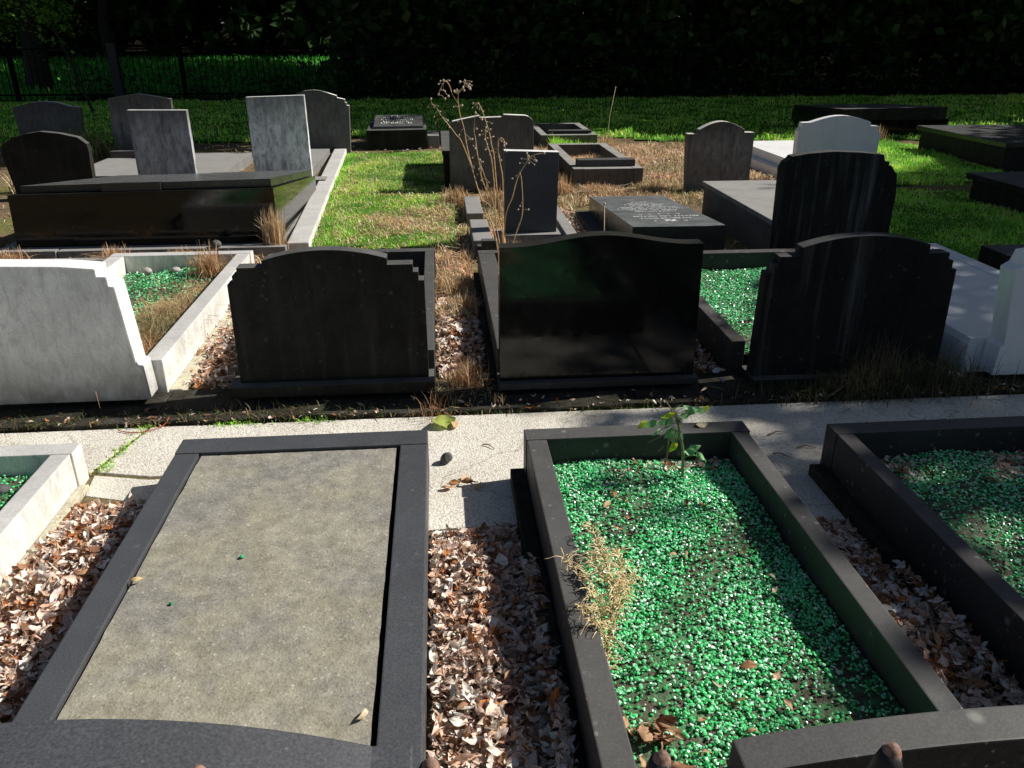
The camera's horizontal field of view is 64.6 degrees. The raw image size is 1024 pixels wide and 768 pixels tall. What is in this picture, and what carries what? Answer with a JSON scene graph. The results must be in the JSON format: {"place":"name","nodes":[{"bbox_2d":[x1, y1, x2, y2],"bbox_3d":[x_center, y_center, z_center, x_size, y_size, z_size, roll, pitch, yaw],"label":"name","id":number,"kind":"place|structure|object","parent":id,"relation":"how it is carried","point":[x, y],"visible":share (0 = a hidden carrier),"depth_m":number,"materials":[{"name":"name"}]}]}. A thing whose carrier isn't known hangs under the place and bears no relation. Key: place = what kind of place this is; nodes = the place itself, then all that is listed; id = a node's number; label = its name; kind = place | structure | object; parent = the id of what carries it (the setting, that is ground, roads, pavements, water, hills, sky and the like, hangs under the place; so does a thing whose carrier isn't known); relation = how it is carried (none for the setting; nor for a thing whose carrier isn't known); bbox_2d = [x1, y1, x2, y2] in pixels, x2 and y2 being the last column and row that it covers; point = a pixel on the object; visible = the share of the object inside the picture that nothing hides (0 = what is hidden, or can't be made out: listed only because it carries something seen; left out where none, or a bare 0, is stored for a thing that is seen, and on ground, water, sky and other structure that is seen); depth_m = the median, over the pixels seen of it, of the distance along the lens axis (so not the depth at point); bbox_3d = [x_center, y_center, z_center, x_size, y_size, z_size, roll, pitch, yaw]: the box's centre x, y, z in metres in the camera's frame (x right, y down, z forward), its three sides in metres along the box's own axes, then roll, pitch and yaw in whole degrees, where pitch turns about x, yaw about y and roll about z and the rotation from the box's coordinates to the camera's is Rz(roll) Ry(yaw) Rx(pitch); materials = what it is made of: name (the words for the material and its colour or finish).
{"place":"outdoors","nodes":[
{"label":"outdoors","id":0,"kind":"place"},
{"bbox_2d":[0,428,146,474],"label":"path","id":1,"kind":"structure","parent":0,"point":[97,446],"depth_m":3.44,"materials":[{"name":"concrete"}]},
{"bbox_2d":[86,476,159,502],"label":"path","id":2,"kind":"structure","parent":0,"point":[112,488],"depth_m":3.08,"materials":[{"name":"concrete"}]},
{"bbox_2d":[0,53,377,100],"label":"lawn","id":3,"kind":"structure","parent":0,"point":[180,83],"depth_m":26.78,"materials":[{"name":"green plant"}]},
{"bbox_2d":[96,408,675,531],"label":"path","id":4,"kind":"structure","parent":0,"point":[151,454],"depth_m":3.40,"materials":[{"name":"concrete"}]},
{"bbox_2d":[0,139,774,259],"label":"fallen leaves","id":5,"kind":"object","parent":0,"point":[734,241],"visible":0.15,"depth_m":10.02,"materials":[{"name":"brown plant"}]},
{"bbox_2d":[312,149,467,248],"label":"lawn","id":6,"kind":"structure","parent":0,"point":[380,239],"depth_m":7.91,"materials":[{"name":"green plant"}]},
{"bbox_2d":[0,27,1023,765],"bbox_3d":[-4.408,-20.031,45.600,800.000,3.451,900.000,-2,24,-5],"label":"ground","id":7,"kind":"structure","parent":0,"point":[200,147],"depth_m":10.99,"materials":[{"name":"soil"}]},
{"bbox_2d":[0,473,32,510],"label":"glass chippings","id":8,"kind":"object","parent":7,"relation":"on","point":[15,483],"visible":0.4,"depth_m":2.96,"materials":[{"name":"green glass"}]},
{"bbox_2d":[0,443,89,598],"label":"kerbed grave","id":9,"kind":"object","parent":7,"relation":"on","point":[54,488],"visible":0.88,"depth_m":2.87,"materials":[{"name":"stone"}]},
{"bbox_2d":[0,0,91,89],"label":"woodland tree","id":10,"kind":"object","parent":7,"relation":"on","point":[27,16],"visible":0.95,"depth_m":22.51,"materials":[{"name":"green plant"}]},
{"bbox_2d":[1,131,95,193],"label":"headstone","id":11,"kind":"object","parent":7,"relation":"on","point":[37,157],"visible":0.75,"depth_m":8.29,"materials":[{"name":"black stone"}]},
{"bbox_2d":[12,101,84,137],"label":"headstone","id":12,"kind":"object","parent":7,"relation":"on","point":[52,116],"visible":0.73,"depth_m":11.88,"materials":[{"name":"grey stone"}]},
{"bbox_2d":[18,120,124,160],"bbox_3d":[-5.711,-3.298,10.936,1.833,0.485,1.655,-8,25,-17],"label":"grass tussock","id":13,"kind":"object","parent":7,"relation":"on","point":[99,150],"depth_m":10.97,"materials":[{"name":"plant"}]},
{"bbox_2d":[0,491,148,722],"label":"fallen leaves","id":14,"kind":"object","parent":7,"relation":"on","point":[79,525],"visible":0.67,"depth_m":2.44,"materials":[{"name":"brown plant"}]},
{"bbox_2d":[105,43,125,96],"bbox_3d":[-8.281,-6.392,17.004,0.180,1.400,0.160,-2,24,-5],"label":"fence post","id":15,"kind":"object","parent":7,"relation":"on","point":[115,68],"visible":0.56,"depth_m":16.87,"materials":[{"name":"paint"}]},
{"bbox_2d":[94,150,137,177],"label":"ledger grave","id":16,"kind":"object","parent":7,"relation":"on","point":[120,162],"visible":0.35,"depth_m":9.66,"materials":[{"name":"grey stone"}]},
{"bbox_2d":[87,424,149,475],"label":"weeds","id":17,"kind":"object","parent":7,"relation":"on","point":[124,447],"visible":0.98,"depth_m":3.31,"materials":[{"name":"green plant"}]},
{"bbox_2d":[98,0,173,59],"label":"woodland tree","id":18,"kind":"object","parent":7,"relation":"on","point":[104,30],"visible":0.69,"depth_m":39.50,"materials":[{"name":"brown plant"}]},
{"bbox_2d":[108,93,173,149],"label":"headstone","id":19,"kind":"object","parent":7,"relation":"on","point":[119,106],"visible":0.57,"depth_m":11.30,"materials":[{"name":"grey stone"}]},
{"bbox_2d":[0,245,286,261],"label":"kerb run","id":20,"kind":"structure","parent":7,"relation":"on","point":[76,254],"depth_m":6.17,"materials":[{"name":"grey stone"}]},
{"bbox_2d":[0,170,315,249],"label":"double tomb","id":21,"kind":"object","parent":7,"relation":"on","point":[158,210],"visible":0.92,"depth_m":6.30,"materials":[{"name":"black stone"}]},
{"bbox_2d":[127,109,197,174],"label":"headstone","id":22,"kind":"object","parent":7,"relation":"on","point":[162,141],"visible":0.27,"depth_m":8.74,"materials":[{"name":"grey stone"}]},
{"bbox_2d":[103,250,254,392],"bbox_3d":[-2.158,-0.412,4.728,0.997,0.211,2.060,-2,24,-5],"label":"kerbed grave","id":23,"kind":"object","parent":7,"relation":"on","point":[167,352],"visible":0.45,"depth_m":4.55,"materials":[{"name":"stone"}]},
{"bbox_2d":[122,267,219,345],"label":"glass chippings","id":24,"kind":"object","parent":23,"relation":"in","point":[135,287],"visible":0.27,"depth_m":5.22,"materials":[{"name":"green glass"}]},
{"bbox_2d":[95,276,229,405],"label":"dead grass","id":25,"kind":"structure","parent":24,"relation":"on","point":[159,330],"depth_m":4.58,"materials":[{"name":"plant"}]},
{"bbox_2d":[180,240,232,279],"bbox_3d":[-1.999,-0.854,5.403,0.494,0.235,0.597,-2,24,-5],"label":"grass tussock","id":26,"kind":"object","parent":24,"relation":"on","point":[206,267],"depth_m":5.39,"materials":[{"name":"plant"}]},
{"bbox_2d":[0,719,413,767],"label":"headstone","id":27,"kind":"object","parent":7,"relation":"on","point":[104,743],"visible":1,"depth_m":0.98,"materials":[{"name":"grey stone"}]},
{"bbox_2d":[182,305,238,388],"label":"fallen leaves","id":28,"kind":"object","parent":7,"relation":"on","point":[210,370],"visible":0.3,"depth_m":4.16,"materials":[{"name":"brown plant"}]},
{"bbox_2d":[0,0,426,57],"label":"undergrowth","id":29,"kind":"object","parent":7,"relation":"on","point":[252,23],"visible":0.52,"depth_m":41.43,"materials":[{"name":"green plant"}]},
{"bbox_2d":[12,430,429,767],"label":"slab grave","id":30,"kind":"object","parent":7,"relation":"on","point":[300,607],"visible":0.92,"depth_m":2.21,"materials":[{"name":"grey stone"}]},
{"bbox_2d":[195,152,252,173],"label":"ledger grave","id":31,"kind":"object","parent":7,"relation":"on","point":[220,162],"visible":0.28,"depth_m":10.03,"materials":[{"name":"grey stone"}]},
{"bbox_2d":[250,203,291,248],"bbox_3d":[-1.872,-1.238,6.316,0.403,0.368,0.362,-2,24,-5],"label":"grass tussock","id":32,"kind":"object","parent":7,"relation":"on","point":[273,236],"depth_m":6.29,"materials":[{"name":"plant"}]},
{"bbox_2d":[246,95,327,184],"bbox_3d":[-2.498,-2.659,8.906,0.830,0.982,0.220,-2,24,-5],"label":"headstone","id":33,"kind":"object","parent":7,"relation":"on","point":[279,132],"visible":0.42,"depth_m":8.81,"materials":[{"name":"stone"}]},
{"bbox_2d":[285,149,346,249],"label":"kerb run","id":34,"kind":"structure","parent":7,"relation":"on","point":[302,234],"depth_m":7.62,"materials":[{"name":"stone"}]},
{"bbox_2d":[310,149,329,175],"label":"ledger grave","id":35,"kind":"object","parent":7,"relation":"on","point":[320,157],"visible":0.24,"depth_m":10.61,"materials":[{"name":"grey stone"}]},
{"bbox_2d":[295,90,350,152],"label":"headstone","id":36,"kind":"object","parent":7,"relation":"on","point":[328,117],"visible":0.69,"depth_m":11.30,"materials":[{"name":"grey stone"}]},
{"bbox_2d":[236,248,435,383],"bbox_3d":[-0.916,-0.439,4.770,0.931,0.226,1.980,-2,24,-5],"label":"kerbed grave","id":37,"kind":"object","parent":7,"relation":"on","point":[423,259],"visible":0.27,"depth_m":5.11,"materials":[{"name":"stone"}]},
{"bbox_2d":[117,406,667,430],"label":"weeds","id":38,"kind":"object","parent":7,"relation":"on","point":[250,422],"visible":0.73,"depth_m":3.58,"materials":[{"name":"green plant"}]},
{"bbox_2d":[367,114,438,149],"bbox_3d":[-1.633,-3.823,12.250,1.045,0.439,0.900,-2,24,-5],"label":"desk tomb","id":39,"kind":"object","parent":7,"relation":"on","point":[396,132],"visible":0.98,"depth_m":11.90,"materials":[{"name":"black stone"}]},
{"bbox_2d":[440,131,449,187],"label":"headstone","id":40,"kind":"object","parent":7,"relation":"on","point":[445,148],"visible":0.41,"depth_m":8.87,"materials":[{"name":"grey stone"}]},
{"bbox_2d":[426,184,477,205],"bbox_3d":[-0.565,-1.897,8.086,0.622,0.199,0.725,13,27,28],"label":"grass tussock","id":41,"kind":"object","parent":7,"relation":"on","point":[456,196],"depth_m":8.07,"materials":[{"name":"plant"}]},
{"bbox_2d":[435,269,474,296],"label":"grass tussock","id":42,"kind":"object","parent":7,"relation":"on","point":[450,285],"depth_m":5.33,"materials":[{"name":"plant"}]},
{"bbox_2d":[423,249,496,419],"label":"dead grass","id":43,"kind":"structure","parent":7,"relation":"on","point":[463,266],"depth_m":5.53,"materials":[{"name":"plant"}]},
{"bbox_2d":[435,288,484,317],"bbox_3d":[-0.302,-0.498,4.925,0.448,0.146,0.452,16,28,32],"label":"grass tussock","id":44,"kind":"object","parent":43,"relation":"on","point":[462,302],"depth_m":4.95,"materials":[{"name":"plant"}]},
{"bbox_2d":[440,351,501,395],"bbox_3d":[-0.225,-0.086,3.941,0.479,0.179,0.435,-2,24,-5],"label":"grass tussock","id":45,"kind":"object","parent":43,"relation":"on","point":[467,376],"depth_m":3.91,"materials":[{"name":"plant"}]},
{"bbox_2d":[435,291,488,379],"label":"fallen leaves","id":46,"kind":"object","parent":7,"relation":"on","point":[445,324],"visible":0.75,"depth_m":4.46,"materials":[{"name":"brown plant"}]},
{"bbox_2d":[473,250,498,380],"bbox_3d":[0.305,-0.464,4.833,0.991,0.221,1.900,-2,24,-5],"label":"kerbed grave","id":47,"kind":"object","parent":7,"relation":"on","point":[485,278],"visible":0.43,"depth_m":4.74,"materials":[{"name":"stone"}]},
{"bbox_2d":[427,79,544,249],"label":"dead flower stalks","id":48,"kind":"object","parent":7,"relation":"on","point":[481,169],"visible":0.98,"depth_m":5.76,"materials":[{"name":"beige plant"}]},
{"bbox_2d":[473,185,503,207],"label":"grass tussock","id":49,"kind":"object","parent":7,"relation":"on","point":[485,198],"depth_m":8.09,"materials":[{"name":"plant"}]},
{"bbox_2d":[449,114,533,190],"bbox_3d":[-0.222,-2.485,8.703,0.900,0.787,0.110,-2,24,-5],"label":"headstone","id":50,"kind":"object","parent":7,"relation":"on","point":[514,131],"visible":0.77,"depth_m":8.62,"materials":[{"name":"grey stone"}]},
{"bbox_2d":[44,35,952,101],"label":"undergrowth","id":51,"kind":"object","parent":7,"relation":"on","point":[499,83],"visible":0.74,"depth_m":20.96,"materials":[{"name":"green plant"}]},
{"bbox_2d":[426,519,578,767],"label":"fallen leaves","id":52,"kind":"object","parent":7,"relation":"on","point":[498,595],"visible":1,"depth_m":2.17,"materials":[{"name":"brown plant"}]},
{"bbox_2d":[0,365,1023,432],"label":"foundation beam","id":53,"kind":"structure","parent":7,"relation":"on","point":[209,399],"depth_m":3.74,"materials":[{"name":"concrete"}]},
{"bbox_2d":[0,259,157,404],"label":"headstone","id":54,"kind":"object","parent":53,"relation":"on","point":[69,331],"visible":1,"depth_m":3.56,"materials":[{"name":"stone"}]},
{"bbox_2d":[227,246,434,398],"bbox_3d":[-0.831,-0.289,3.685,0.930,0.669,0.175,-2,24,-5],"label":"headstone","id":55,"kind":"object","parent":53,"relation":"on","point":[324,320],"visible":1,"depth_m":3.66,"materials":[{"name":"black stone"}]},
{"bbox_2d":[0,374,1023,430],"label":"weeds","id":56,"kind":"object","parent":53,"relation":"on","point":[303,407],"visible":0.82,"depth_m":3.65,"materials":[{"name":"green plant"}]},
{"bbox_2d":[496,231,703,390],"bbox_3d":[0.407,-0.348,3.771,0.955,0.719,0.170,-2,24,-5],"label":"headstone","id":57,"kind":"object","parent":53,"relation":"on","point":[596,309],"visible":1,"depth_m":3.73,"materials":[{"name":"stone"}]},
{"bbox_2d":[741,232,955,387],"bbox_3d":[1.640,-0.365,3.882,0.980,0.721,0.190,-2,24,-5],"label":"headstone","id":58,"kind":"object","parent":53,"relation":"on","point":[821,301],"visible":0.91,"depth_m":3.83,"materials":[{"name":"black stone"}]},
{"bbox_2d":[823,321,953,400],"bbox_3d":[1.755,-0.152,3.859,0.619,0.325,0.591,21,31,39],"label":"grass tussock","id":59,"kind":"object","parent":53,"relation":"on","point":[876,368],"depth_m":3.85,"materials":[{"name":"plant"}]},
{"bbox_2d":[979,248,1023,374],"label":"headstone","id":60,"kind":"object","parent":53,"relation":"on","point":[1006,339],"visible":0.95,"depth_m":3.89,"materials":[{"name":"white stone"}]},
{"bbox_2d":[0,41,1023,101],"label":"iron fence","id":61,"kind":"object","parent":7,"relation":"on","point":[353,48],"visible":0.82,"depth_m":20.63,"materials":[{"name":"black metal"}]},
{"bbox_2d":[0,381,1023,428],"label":"fallen leaves","id":62,"kind":"object","parent":7,"relation":"on","point":[701,397],"visible":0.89,"depth_m":3.71,"materials":[{"name":"brown plant"}]},
{"bbox_2d":[464,196,576,259],"bbox_3d":[0.040,-1.415,7.060,0.850,0.180,2.090,-2,24,-5],"label":"kerbed grave","id":63,"kind":"object","parent":7,"relation":"on","point":[481,238],"visible":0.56,"depth_m":6.71,"materials":[{"name":"stone"}]},
{"bbox_2d":[494,149,563,242],"bbox_3d":[0.141,-1.496,6.525,0.560,0.758,0.240,-2,24,-5],"label":"headstone","id":64,"kind":"object","parent":7,"relation":"on","point":[539,185],"visible":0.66,"depth_m":6.48,"materials":[{"name":"grey stone"}]},
{"bbox_2d":[193,742,902,767],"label":"iron railing","id":65,"kind":"object","parent":7,"relation":"on","point":[888,755],"visible":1,"depth_m":0.42,"materials":[{"name":"black metal"}]},
{"bbox_2d":[534,123,596,147],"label":"kerbed grave","id":66,"kind":"object","parent":7,"relation":"on","point":[573,132],"visible":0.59,"depth_m":11.98,"materials":[{"name":"stone"}]},
{"bbox_2d":[560,207,588,232],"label":"fallen leaves","id":67,"kind":"object","parent":7,"relation":"on","point":[567,212],"visible":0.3,"depth_m":7.31,"materials":[{"name":"brown plant"}]},
{"bbox_2d":[548,143,642,188],"bbox_3d":[0.974,-2.748,9.969,0.788,0.295,2.180,-2,24,-5],"label":"kerbed grave","id":68,"kind":"object","parent":7,"relation":"on","point":[614,167],"visible":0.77,"depth_m":9.05,"materials":[{"name":"stone"}]},
{"bbox_2d":[570,181,622,195],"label":"grass tussock","id":69,"kind":"object","parent":7,"relation":"on","point":[592,188],"depth_m":8.72,"materials":[{"name":"plant"}]},
{"bbox_2d":[575,195,725,249],"bbox_3d":[1.105,-1.351,6.736,0.875,0.322,1.820,-2,24,-5],"label":"inscribed ledger","id":70,"kind":"object","parent":7,"relation":"on","point":[661,216],"visible":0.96,"depth_m":6.35,"materials":[{"name":"stone"}]},
{"bbox_2d":[305,0,1023,95],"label":"hedge","id":71,"kind":"object","parent":7,"relation":"on","point":[536,23],"visible":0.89,"depth_m":21.79,"materials":[{"name":"green plant"}]},
{"bbox_2d":[694,338,725,372],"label":"fallen leaves","id":72,"kind":"object","parent":7,"relation":"on","point":[704,359],"visible":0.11,"depth_m":4.18,"materials":[{"name":"brown plant"}]},
{"bbox_2d":[683,120,754,189],"bbox_3d":[2.219,-2.467,8.750,0.729,0.715,0.110,-2,24,-5],"label":"headstone","id":73,"kind":"object","parent":7,"relation":"on","point":[720,150],"visible":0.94,"depth_m":8.69,"materials":[{"name":"grey stone"}]},
{"bbox_2d":[510,421,963,767],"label":"kerbed grave","id":74,"kind":"object","parent":7,"relation":"on","point":[901,667],"visible":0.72,"depth_m":2.33,"materials":[{"name":"stone"}]},
{"bbox_2d":[553,458,905,767],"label":"glass chippings","id":75,"kind":"object","parent":74,"relation":"in","point":[720,613],"visible":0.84,"depth_m":2.25,"materials":[{"name":"green glass"}]},
{"bbox_2d":[546,520,643,669],"bbox_3d":[0.234,0.550,2.203,0.269,0.234,0.478,11,26,24],"label":"dead weed","id":76,"kind":"object","parent":75,"relation":"on","point":[623,582],"visible":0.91,"depth_m":2.12,"materials":[{"name":"plant"}]},
{"bbox_2d":[556,456,732,476],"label":"fallen leaves","id":77,"kind":"object","parent":75,"relation":"on","point":[697,462],"visible":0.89,"depth_m":3.02,"materials":[{"name":"plant"}]},
{"bbox_2d":[637,401,709,477],"bbox_3d":[0.571,0.208,2.887,0.240,0.328,0.092,-2,24,-5],"label":"sapling","id":78,"kind":"object","parent":75,"relation":"on","point":[671,434],"visible":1,"depth_m":2.87,"materials":[{"name":"green plant"}]},
{"bbox_2d":[702,180,775,248],"bbox_3d":[2.268,-1.424,6.904,0.815,0.322,1.740,-2,24,-5],"label":"ledger grave","id":79,"kind":"object","parent":7,"relation":"on","point":[742,211],"visible":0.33,"depth_m":6.90,"materials":[{"name":"grey stone"}]},
{"bbox_2d":[696,248,794,374],"bbox_3d":[1.530,-0.479,4.868,1.063,0.221,1.760,-2,24,-5],"label":"kerbed grave","id":80,"kind":"object","parent":7,"relation":"on","point":[722,341],"visible":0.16,"depth_m":4.39,"materials":[{"name":"stone"}]},
{"bbox_2d":[700,267,765,353],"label":"glass chippings","id":81,"kind":"object","parent":80,"relation":"in","point":[729,297],"visible":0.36,"depth_m":5.07,"materials":[{"name":"green glass"}]},
{"bbox_2d":[751,140,793,176],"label":"ledger grave","id":82,"kind":"object","parent":7,"relation":"on","point":[768,157],"visible":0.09,"depth_m":10.28,"materials":[{"name":"white stone"}]},
{"bbox_2d":[769,150,896,248],"bbox_3d":[2.359,-1.298,5.954,0.883,0.812,0.090,-2,24,-5],"label":"headstone","id":83,"kind":"object","parent":7,"relation":"on","point":[820,193],"visible":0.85,"depth_m":5.88,"materials":[{"name":"black stone"}]},
{"bbox_2d":[792,115,880,153],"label":"headstone","id":84,"kind":"object","parent":7,"relation":"on","point":[840,132],"visible":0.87,"depth_m":9.20,"materials":[{"name":"white stone"}]},
{"bbox_2d":[711,336,1022,413],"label":"weeds","id":85,"kind":"object","parent":7,"relation":"on","point":[853,384],"visible":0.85,"depth_m":3.84,"materials":[{"name":"brown plant"}]},
{"bbox_2d":[722,705,1023,767],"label":"headstone","id":86,"kind":"object","parent":7,"relation":"on","point":[987,737],"visible":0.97,"depth_m":1.03,"materials":[{"name":"stone"}]},
{"bbox_2d":[808,416,1023,704],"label":"kerbed grave","id":87,"kind":"object","parent":7,"relation":"on","point":[882,507],"visible":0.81,"depth_m":2.69,"materials":[{"name":"stone"}]},
{"bbox_2d":[880,449,1023,597],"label":"glass chippings","id":88,"kind":"object","parent":87,"relation":"in","point":[976,518],"visible":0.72,"depth_m":2.79,"materials":[{"name":"green glass"}]},
{"bbox_2d":[879,450,1023,486],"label":"fallen leaves","id":89,"kind":"object","parent":88,"relation":"on","point":[1001,461],"visible":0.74,"depth_m":3.01,"materials":[{"name":"plant"}]},
{"bbox_2d":[817,516,1023,708],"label":"fallen leaves","id":90,"kind":"object","parent":7,"relation":"on","point":[934,642],"visible":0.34,"depth_m":2.28,"materials":[{"name":"brown plant"}]},
{"bbox_2d":[928,243,999,371],"bbox_3d":[2.646,-0.534,4.933,0.935,0.189,1.875,-2,24,-5],"label":"ledger grave","id":91,"kind":"object","parent":7,"relation":"on","point":[969,320],"visible":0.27,"depth_m":4.41,"materials":[{"name":"white stone"}]},
{"bbox_2d":[916,124,1023,171],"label":"chest tomb","id":92,"kind":"object","parent":7,"relation":"on","point":[997,147],"visible":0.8,"depth_m":10.67,"materials":[{"name":"black stone"}]},
{"bbox_2d":[966,172,1023,213],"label":"chest tomb","id":93,"kind":"object","parent":7,"relation":"on","point":[1005,189],"visible":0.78,"depth_m":7.98,"materials":[{"name":"black stone"}]},
{"bbox_2d":[978,244,1023,269],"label":"chest tomb","id":94,"kind":"object","parent":7,"relation":"on","point":[996,256],"visible":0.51,"depth_m":5.71,"materials":[{"name":"black stone"}]},
{"bbox_2d":[0,92,1023,145],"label":"lawn","id":95,"kind":"structure","parent":0,"point":[759,132],"depth_m":16.63,"materials":[{"name":"green plant"}]},
{"bbox_2d":[791,104,948,134],"bbox_3d":[6.216,-4.717,14.260,1.820,0.468,2.100,-2,24,-5],"label":"chest tomb","id":96,"kind":"object","parent":95,"relation":"on","point":[899,119],"visible":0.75,"depth_m":13.35,"materials":[{"name":"black stone"}]},
{"bbox_2d":[254,140,776,262],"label":"dead grass","id":97,"kind":"structure","parent":0,"point":[755,175],"depth_m":8.37,"materials":[{"name":"plant"}]},
{"bbox_2d":[673,394,1023,521],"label":"path","id":98,"kind":"structure","parent":0,"point":[801,424],"depth_m":3.63,"materials":[{"name":"concrete"}]},
{"bbox_2d":[776,138,1012,185],"bbox_3d":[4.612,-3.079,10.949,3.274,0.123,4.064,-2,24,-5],"label":"grass","id":99,"kind":"structure","parent":0,"point":[911,163],"depth_m":10.26,"materials":[{"name":"green plant"}]},
{"bbox_2d":[889,186,1023,260],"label":"lawn","id":100,"kind":"structure","parent":0,"point":[911,233],"depth_m":7.32,"materials":[{"name":"green plant"}]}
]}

